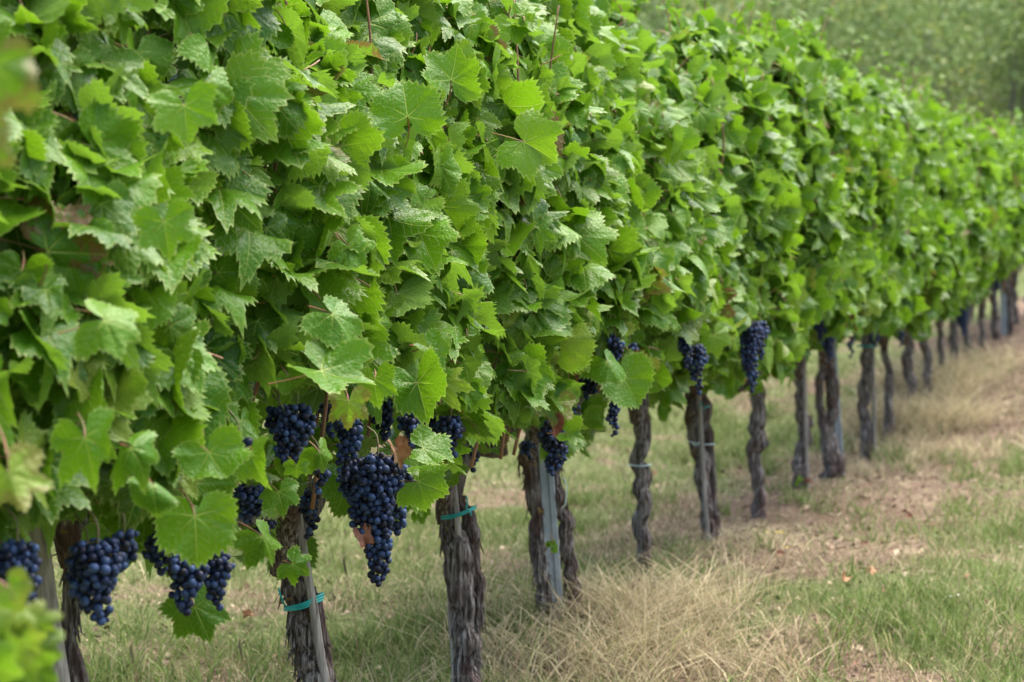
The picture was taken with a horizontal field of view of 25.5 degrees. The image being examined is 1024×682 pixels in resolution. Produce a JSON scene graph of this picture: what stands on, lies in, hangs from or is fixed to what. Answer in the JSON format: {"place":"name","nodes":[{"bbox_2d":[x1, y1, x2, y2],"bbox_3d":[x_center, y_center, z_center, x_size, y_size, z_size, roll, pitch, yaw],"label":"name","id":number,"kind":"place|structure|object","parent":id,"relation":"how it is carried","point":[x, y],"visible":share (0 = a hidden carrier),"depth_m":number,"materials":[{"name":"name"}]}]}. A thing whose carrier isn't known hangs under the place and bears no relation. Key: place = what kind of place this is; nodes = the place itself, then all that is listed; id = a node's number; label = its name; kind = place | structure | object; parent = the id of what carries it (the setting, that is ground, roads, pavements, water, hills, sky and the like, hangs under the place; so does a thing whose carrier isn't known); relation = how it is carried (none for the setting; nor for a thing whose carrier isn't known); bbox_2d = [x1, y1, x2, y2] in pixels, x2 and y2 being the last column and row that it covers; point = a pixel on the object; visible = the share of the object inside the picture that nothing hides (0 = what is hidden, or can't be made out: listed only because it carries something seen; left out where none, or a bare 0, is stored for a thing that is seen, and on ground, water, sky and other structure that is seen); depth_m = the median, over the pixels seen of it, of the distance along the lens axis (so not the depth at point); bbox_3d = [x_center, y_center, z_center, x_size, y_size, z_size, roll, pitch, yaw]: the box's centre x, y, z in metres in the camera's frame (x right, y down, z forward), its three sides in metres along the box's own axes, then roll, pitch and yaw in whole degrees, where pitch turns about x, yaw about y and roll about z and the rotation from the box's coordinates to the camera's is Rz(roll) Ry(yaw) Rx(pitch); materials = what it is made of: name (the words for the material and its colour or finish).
{"place":"outdoors","nodes":[
{"label":"outdoors","id":0,"kind":"place"},
{"bbox_2d":[7,267,1023,681],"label":"green grass","id":1,"kind":"structure","parent":0,"point":[329,525],"depth_m":8.51,"materials":[{"name":"green plant"}]},
{"bbox_2d":[51,0,1023,681],"bbox_3d":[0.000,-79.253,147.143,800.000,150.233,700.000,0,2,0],"label":"ground","id":2,"kind":"structure","parent":0,"point":[655,440],"depth_m":9.23,"materials":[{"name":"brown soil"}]},
{"bbox_2d":[5,193,69,681],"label":"wooden stake","id":3,"kind":"object","parent":2,"relation":"on","point":[46,591],"visible":0.13,"depth_m":4.26,"materials":[{"name":"grey wood"}]},
{"bbox_2d":[0,0,174,681],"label":"grapevine","id":4,"kind":"object","parent":2,"relation":"on","point":[38,312],"visible":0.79,"depth_m":3.56,"materials":[{"name":"green plant"}]},
{"bbox_2d":[129,642,137,681],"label":"foxtail grass","id":5,"kind":"structure","parent":2,"relation":"on","point":[131,653],"depth_m":6.41,"materials":[{"name":"beige plant"}]},
{"bbox_2d":[0,0,395,681],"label":"grapevine","id":6,"kind":"object","parent":2,"relation":"on","point":[214,330],"visible":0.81,"depth_m":4.13,"materials":[{"name":"green plant"}]},
{"bbox_2d":[237,638,246,681],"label":"foxtail grass","id":7,"kind":"structure","parent":2,"relation":"on","point":[240,647],"depth_m":6.53,"materials":[{"name":"beige plant"}]},
{"bbox_2d":[242,609,255,618],"bbox_3d":[-0.851,0.884,7.332,0.050,0.035,0.029,0,2,0],"label":"fallen leaf","id":8,"kind":"object","parent":2,"relation":"on","point":[247,612],"visible":1,"depth_m":7.34,"materials":[{"name":"brown plant"}]},
{"bbox_2d":[280,391,330,681],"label":"wooden stake","id":9,"kind":"object","parent":2,"relation":"on","point":[315,624],"visible":0.35,"depth_m":5.41,"materials":[{"name":"grey wood"}]},
{"bbox_2d":[107,0,565,681],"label":"grapevine","id":10,"kind":"object","parent":2,"relation":"on","point":[427,210],"visible":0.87,"depth_m":5.15,"materials":[{"name":"green plant"}]},
{"bbox_2d":[278,588,323,610],"bbox_3d":[-0.505,0.619,5.447,0.107,0.064,0.098,0,2,0],"label":"plant tie","id":11,"kind":"object","parent":10,"relation":"attached to","point":[306,604],"visible":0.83,"depth_m":5.41,"materials":[{"name":"teal plastic"}]},
{"bbox_2d":[342,554,357,670],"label":"foxtail grass","id":12,"kind":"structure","parent":2,"relation":"on","point":[344,565],"depth_m":6.88,"materials":[{"name":"beige plant"}]},
{"bbox_2d":[236,0,657,681],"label":"grapevine","id":13,"kind":"object","parent":2,"relation":"on","point":[586,202],"visible":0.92,"depth_m":6.03,"materials":[{"name":"green plant"}]},
{"bbox_2d":[453,485,460,537],"bbox_3d":[-0.184,0.207,6.477,0.085,0.739,0.024,1,2,25],"label":"wooden stake","id":14,"kind":"object","parent":13,"relation":"attached to","point":[457,521],"visible":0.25,"depth_m":6.47,"materials":[{"name":"grey wood"}]},
{"bbox_2d":[441,496,476,519],"bbox_3d":[-0.158,0.478,6.502,0.114,0.078,0.117,0,2,0],"label":"plant tie","id":15,"kind":"object","parent":13,"relation":"attached to","point":[467,510],"visible":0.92,"depth_m":6.46,"materials":[{"name":"teal plastic"}]},
{"bbox_2d":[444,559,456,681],"bbox_3d":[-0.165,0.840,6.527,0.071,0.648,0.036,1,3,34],"label":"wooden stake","id":16,"kind":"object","parent":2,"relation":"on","point":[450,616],"visible":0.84,"depth_m":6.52,"materials":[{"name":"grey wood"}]},
{"bbox_2d":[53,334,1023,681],"bbox_3d":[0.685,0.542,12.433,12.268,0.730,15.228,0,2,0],"label":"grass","id":17,"kind":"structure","parent":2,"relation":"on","point":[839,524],"depth_m":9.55,"materials":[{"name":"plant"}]},
{"bbox_2d":[537,443,562,626],"bbox_3d":[0.086,0.098,7.335,0.208,1.947,0.053,1,2,28],"label":"steel post","id":18,"kind":"object","parent":2,"relation":"on","point":[547,483],"visible":0.22,"depth_m":7.32,"materials":[{"name":"grey metal"}]},
{"bbox_2d":[561,477,566,508],"bbox_3d":[0.167,0.488,7.258,0.011,0.101,0.031,-1,2,-28],"label":"plant tie","id":19,"kind":"object","parent":18,"relation":"attached to","point":[566,492],"visible":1,"depth_m":7.25,"materials":[{"name":"plastic"}]},
{"bbox_2d":[80,400,1023,681],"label":"grass tufts","id":20,"kind":"object","parent":2,"relation":"on","point":[418,616],"visible":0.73,"depth_m":7.30,"materials":[{"name":"green plant"}]},
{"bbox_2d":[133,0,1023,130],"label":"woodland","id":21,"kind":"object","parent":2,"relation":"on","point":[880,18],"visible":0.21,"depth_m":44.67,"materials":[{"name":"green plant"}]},
{"bbox_2d":[443,0,726,626],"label":"grapevine","id":22,"kind":"object","parent":2,"relation":"on","point":[682,238],"visible":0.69,"depth_m":7.28,"materials":[{"name":"green plant"}]},
{"bbox_2d":[510,0,786,575],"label":"grapevine","id":23,"kind":"object","parent":2,"relation":"on","point":[741,203],"visible":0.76,"depth_m":8.29,"materials":[{"name":"green plant"}]},
{"bbox_2d":[627,464,651,466],"bbox_3d":[0.472,0.458,8.381,0.093,0.008,0.088,0,2,0],"label":"plant tie","id":24,"kind":"object","parent":23,"relation":"attached to","point":[639,465],"visible":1,"depth_m":8.34,"materials":[{"name":"plastic"}]},
{"bbox_2d":[346,333,1023,681],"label":"tall dry grass","id":25,"kind":"structure","parent":2,"relation":"on","point":[909,416],"depth_m":7.32,"materials":[{"name":"beige plant"}]},
{"bbox_2d":[696,387,709,540],"bbox_3d":[0.766,0.279,9.240,0.113,1.284,0.022,1,3,33],"label":"wooden stake","id":26,"kind":"object","parent":2,"relation":"on","point":[703,466],"visible":0.39,"depth_m":9.23,"materials":[{"name":"grey wood"}]},
{"bbox_2d":[648,0,849,540],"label":"grapevine","id":27,"kind":"object","parent":2,"relation":"on","point":[800,298],"visible":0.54,"depth_m":9.27,"materials":[{"name":"green plant"}]},
{"bbox_2d":[688,441,714,445],"bbox_3d":[0.780,0.418,9.290,0.113,0.020,0.127,0,2,0],"label":"plant tie","id":28,"kind":"object","parent":27,"relation":"attached to","point":[699,443],"visible":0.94,"depth_m":9.25,"materials":[{"name":"plastic"}]},
{"bbox_2d":[776,549,785,555],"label":"fallen leaf","id":29,"kind":"object","parent":2,"relation":"on","point":[779,552],"visible":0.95,"depth_m":8.67,"materials":[{"name":"brown plant"}]},
{"bbox_2d":[707,0,872,518],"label":"grapevine","id":30,"kind":"object","parent":2,"relation":"on","point":[844,132],"visible":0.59,"depth_m":10.26,"materials":[{"name":"green plant"}]},
{"bbox_2d":[802,358,809,487],"bbox_3d":[1.455,0.242,11.253,0.024,1.166,0.072,-1,3,-34],"label":"wooden stake","id":31,"kind":"object","parent":2,"relation":"on","point":[805,422],"visible":0.53,"depth_m":11.25,"materials":[{"name":"grey wood"}]},
{"bbox_2d":[804,477,812,482],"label":"fallen leaf","id":32,"kind":"object","parent":2,"relation":"on","point":[807,479],"visible":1,"depth_m":11.23,"materials":[{"name":"brown plant"}]},
{"bbox_2d":[720,0,900,488],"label":"grapevine","id":33,"kind":"object","parent":2,"relation":"on","point":[837,82],"visible":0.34,"depth_m":11.24,"materials":[{"name":"green plant"}]},
{"bbox_2d":[833,338,844,474],"bbox_3d":[1.694,-0.167,12.076,0.208,2.111,0.045,1,2,29],"label":"steel post","id":34,"kind":"object","parent":2,"relation":"on","point":[837,427],"visible":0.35,"depth_m":12.06,"materials":[{"name":"grey metal"}]},
{"bbox_2d":[842,570,852,581],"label":"fallen leaf","id":35,"kind":"object","parent":2,"relation":"on","point":[844,576],"visible":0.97,"depth_m":7.99,"materials":[{"name":"brown plant"}]},
{"bbox_2d":[776,36,937,480],"bbox_3d":[1.514,-0.396,11.560,0.955,2.479,2.532,1,2,19],"label":"grapevine","id":36,"kind":"object","parent":2,"relation":"on","point":[902,254],"visible":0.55,"depth_m":12.00,"materials":[{"name":"green plant"}]},
{"bbox_2d":[867,566,877,574],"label":"fallen leaf","id":37,"kind":"object","parent":2,"relation":"on","point":[871,570],"visible":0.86,"depth_m":8.15,"materials":[{"name":"brown plant"}]},
{"bbox_2d":[871,331,875,457],"bbox_3d":[2.093,0.186,13.124,0.025,1.193,0.067,-1,2,-19],"label":"wooden stake","id":38,"kind":"object","parent":2,"relation":"on","point":[873,401],"visible":0.51,"depth_m":13.12,"materials":[{"name":"grey wood"}]},
{"bbox_2d":[806,51,966,459],"bbox_3d":[1.702,-0.416,12.129,1.032,2.480,3.284,1,2,20],"label":"grapevine","id":39,"kind":"object","parent":2,"relation":"on","point":[938,279],"visible":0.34,"depth_m":12.97,"materials":[{"name":"green plant"}]},
{"bbox_2d":[856,345,874,347],"bbox_3d":[2.057,0.029,13.143,0.117,0.016,0.112,0,2,0],"label":"plant tie","id":40,"kind":"object","parent":39,"relation":"attached to","point":[865,345],"visible":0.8,"depth_m":13.10,"materials":[{"name":"teal plastic"}]},
{"bbox_2d":[836,62,976,441],"bbox_3d":[2.143,-0.514,13.359,1.020,2.413,2.402,1,2,17],"label":"grapevine","id":41,"kind":"object","parent":2,"relation":"on","point":[946,166],"visible":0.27,"depth_m":13.89,"materials":[{"name":"green plant"}]},
{"bbox_2d":[904,511,912,518],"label":"fallen leaf","id":42,"kind":"object","parent":2,"relation":"on","point":[909,515],"visible":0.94,"depth_m":10.05,"materials":[{"name":"brown plant"}]},
{"bbox_2d":[896,67,997,404],"bbox_3d":[2.475,-0.598,14.439,1.020,2.356,2.825,1,2,20],"label":"grapevine","id":43,"kind":"object","parent":2,"relation":"on","point":[977,219],"visible":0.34,"depth_m":14.70,"materials":[{"name":"green plant"}]},
{"bbox_2d":[917,74,999,402],"bbox_3d":[2.847,-0.660,15.497,1.069,2.299,1.098,1,2,19],"label":"grapevine","id":44,"kind":"object","parent":2,"relation":"on","point":[987,262],"visible":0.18,"depth_m":15.48,"materials":[{"name":"green plant"}]},
{"bbox_2d":[935,80,1007,374],"bbox_3d":[3.047,-0.709,16.163,0.967,2.284,1.014,1,2,18],"label":"grapevine","id":45,"kind":"object","parent":2,"relation":"on","point":[986,174],"visible":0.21,"depth_m":15.99,"materials":[{"name":"green plant"}]},
{"bbox_2d":[946,98,1023,364],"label":"grapevine","id":46,"kind":"object","parent":2,"relation":"on","point":[1010,209],"visible":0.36,"depth_m":16.79,"materials":[{"name":"green plant"}]},
{"bbox_2d":[959,102,1023,362],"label":"grapevine","id":47,"kind":"object","parent":2,"relation":"on","point":[992,137],"visible":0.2,"depth_m":17.53,"materials":[{"name":"green plant"}]},
{"bbox_2d":[971,104,1023,349],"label":"grapevine","id":48,"kind":"object","parent":2,"relation":"on","point":[1012,140],"visible":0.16,"depth_m":18.30,"materials":[{"name":"green plant"}]},
{"bbox_2d":[999,283,1007,334],"bbox_3d":[4.385,-0.839,20.268,0.067,1.878,0.141,-2,3,-36],"label":"steel post","id":49,"kind":"object","parent":2,"relation":"on","point":[1003,312],"visible":0.2,"depth_m":20.25,"materials":[{"name":"grey metal"}]},
{"bbox_2d":[988,111,1023,339],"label":"grapevine","id":50,"kind":"object","parent":2,"relation":"on","point":[994,288],"visible":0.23,"depth_m":19.38,"materials":[{"name":"green plant"}]},
{"bbox_2d":[998,108,1023,335],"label":"grapevine","id":51,"kind":"object","parent":2,"relation":"on","point":[1019,132],"visible":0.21,"depth_m":20.25,"materials":[{"name":"green plant"}]},
{"bbox_2d":[1010,263,1021,324],"bbox_3d":[4.719,-0.998,21.123,1.005,1.921,1.426,1,2,18],"label":"grapevine","id":52,"kind":"object","parent":2,"relation":"on","point":[1014,279],"visible":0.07,"depth_m":20.99,"materials":[{"name":"plant"}]}
]}

